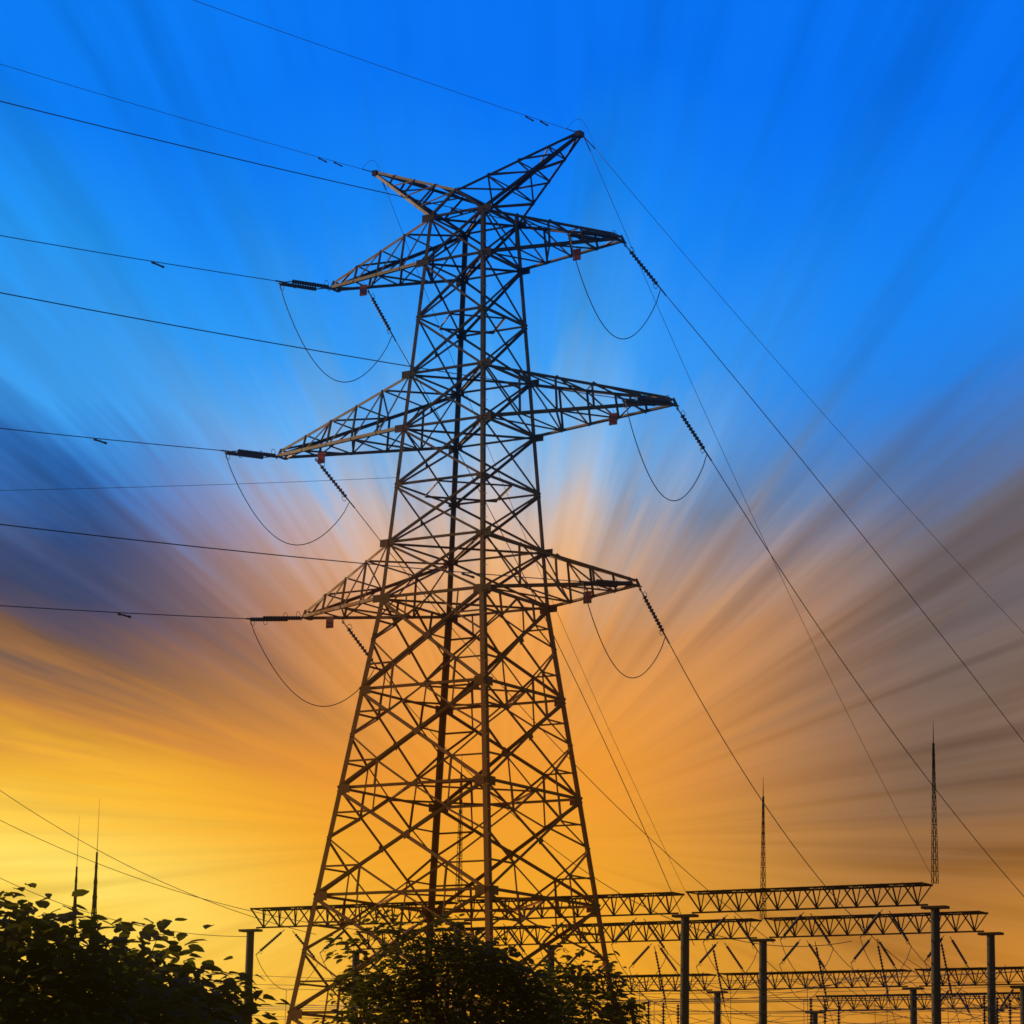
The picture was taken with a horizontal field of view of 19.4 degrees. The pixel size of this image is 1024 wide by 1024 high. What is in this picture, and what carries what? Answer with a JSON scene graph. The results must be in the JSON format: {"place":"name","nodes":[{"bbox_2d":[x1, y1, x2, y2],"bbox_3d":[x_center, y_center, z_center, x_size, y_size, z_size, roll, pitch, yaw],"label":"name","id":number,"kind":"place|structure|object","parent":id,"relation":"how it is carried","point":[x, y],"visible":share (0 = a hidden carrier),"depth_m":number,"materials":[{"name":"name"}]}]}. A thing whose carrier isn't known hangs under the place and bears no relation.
{"place":"outdoors","nodes":[
{"label":"outdoors","id":0,"kind":"place"},
{"bbox_2d":[71,800,99,959],"bbox_3d":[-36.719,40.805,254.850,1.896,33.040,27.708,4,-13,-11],"label":"lightning masts","id":1,"kind":"object","parent":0,"point":[94,904],"visible":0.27,"depth_m":244.49,"materials":[{"name":"grey metal"}]},
{"bbox_2d":[0,883,259,1023],"bbox_3d":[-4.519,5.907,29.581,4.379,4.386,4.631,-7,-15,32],"label":"tree","id":2,"kind":"object","parent":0,"point":[22,1001],"depth_m":29.15,"materials":[{"name":"green plant"}]},
{"bbox_2d":[84,918,290,1023],"bbox_3d":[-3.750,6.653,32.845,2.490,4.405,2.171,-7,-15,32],"label":"tree","id":3,"kind":"object","parent":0,"point":[226,996],"depth_m":32.86,"materials":[{"name":"green plant"}]},
{"bbox_2d":[0,790,374,936],"bbox_3d":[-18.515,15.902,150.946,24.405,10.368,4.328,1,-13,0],"label":"other line conductors","id":4,"kind":"object","parent":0,"point":[158,885],"visible":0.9,"depth_m":149.57,"materials":[{"name":"grey metal"}]},
{"bbox_2d":[312,905,601,1023],"bbox_3d":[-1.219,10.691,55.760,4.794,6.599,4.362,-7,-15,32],"label":"tree","id":5,"kind":"object","parent":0,"point":[479,970],"depth_m":55.25,"materials":[{"name":"green plant"}]},
{"bbox_2d":[0,0,1023,1023],"label":"sky","id":6,"kind":"structure","parent":0,"point":[847,176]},
{"bbox_2d":[498,946,664,1023],"bbox_3d":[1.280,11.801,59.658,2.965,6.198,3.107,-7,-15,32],"label":"tree","id":7,"kind":"object","parent":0,"point":[588,989],"depth_m":59.74,"materials":[{"name":"green plant"}]},
{"bbox_2d":[204,938,1023,1023],"bbox_3d":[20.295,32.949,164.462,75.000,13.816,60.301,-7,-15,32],"label":"switchyard wires","id":8,"kind":"object","parent":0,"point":[720,1000],"visible":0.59,"depth_m":150.28,"materials":[{"name":"grey metal"}]},
{"bbox_2d":[238,728,1023,1013],"bbox_3d":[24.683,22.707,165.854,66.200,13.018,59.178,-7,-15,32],"label":"steel gantry","id":9,"kind":"object","parent":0,"point":[762,890],"visible":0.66,"depth_m":153.40,"materials":[{"name":"grey metal"}]},
{"bbox_2d":[251,909,1013,1023],"bbox_3d":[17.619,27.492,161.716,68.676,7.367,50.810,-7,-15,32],"label":"gantry insulators","id":10,"kind":"object","parent":9,"relation":"hanging from","point":[733,955],"visible":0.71,"depth_m":150.39,"materials":[{"name":"grey ceramic"}]},
{"label":"ground","id":11,"kind":"structure","parent":0,"visible":0},
{"bbox_2d":[276,130,678,1023],"bbox_3d":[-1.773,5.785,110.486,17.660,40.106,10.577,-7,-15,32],"label":"transmission tower","id":12,"kind":"structure","parent":11,"relation":"on","point":[484,780],"depth_m":111.17,"materials":[{"name":"metal"}]},
{"bbox_2d":[317,452,324,463],"bbox_3d":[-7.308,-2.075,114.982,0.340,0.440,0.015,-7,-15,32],"label":"phase plate","id":13,"kind":"object","parent":12,"relation":"attached to","point":[321,457],"visible":1,"depth_m":114.97,"materials":[{"name":"red metal"}]},
{"bbox_2d":[326,616,333,627],"bbox_3d":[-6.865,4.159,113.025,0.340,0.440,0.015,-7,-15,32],"label":"phase plate","id":14,"kind":"object","parent":12,"relation":"attached to","point":[329,622],"visible":1,"depth_m":113.01,"materials":[{"name":"red metal"}]},
{"bbox_2d":[360,284,366,295],"bbox_3d":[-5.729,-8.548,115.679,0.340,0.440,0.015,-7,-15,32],"label":"phase plate","id":15,"kind":"object","parent":12,"relation":"attached to","point":[363,290],"visible":1,"depth_m":115.67,"materials":[{"name":"red metal"}]},
{"bbox_2d":[93,116,711,670],"bbox_3d":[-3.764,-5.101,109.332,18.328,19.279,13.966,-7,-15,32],"label":"insulator strings","id":16,"kind":"object","parent":12,"relation":"attached to","point":[383,318],"visible":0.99,"depth_m":111.04,"materials":[{"name":"grey ceramic"}]},
{"bbox_2d":[0,0,1023,1013],"bbox_3d":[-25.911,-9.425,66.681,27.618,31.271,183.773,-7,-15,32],"label":"conductors","id":17,"kind":"object","parent":12,"relation":"attached to","point":[486,504],"visible":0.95,"depth_m":111.59,"materials":[{"name":"grey metal"}]},
{"bbox_2d":[573,248,580,260],"bbox_3d":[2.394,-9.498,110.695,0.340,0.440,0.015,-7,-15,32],"label":"phase plate","id":18,"kind":"object","parent":12,"relation":"attached to","point":[577,252],"visible":0.93,"depth_m":110.68,"materials":[{"name":"red metal"}]},
{"bbox_2d":[583,591,591,603],"bbox_3d":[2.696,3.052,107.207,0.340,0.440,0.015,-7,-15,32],"label":"phase plate","id":19,"kind":"object","parent":12,"relation":"attached to","point":[589,595],"visible":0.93,"depth_m":107.19,"materials":[{"name":"red metal"}]},
{"bbox_2d":[609,413,616,424],"bbox_3d":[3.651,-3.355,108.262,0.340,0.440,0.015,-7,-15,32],"label":"phase plate","id":20,"kind":"object","parent":12,"relation":"attached to","point":[612,418],"visible":1,"depth_m":108.26,"materials":[{"name":"red metal"}]},
{"bbox_2d":[244,908,1023,1023],"bbox_3d":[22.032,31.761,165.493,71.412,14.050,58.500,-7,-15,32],"label":"gantry poles","id":21,"kind":"object","parent":11,"relation":"on","point":[935,976],"visible":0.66,"depth_m":147.72,"materials":[{"name":"grey metal"}]}
]}

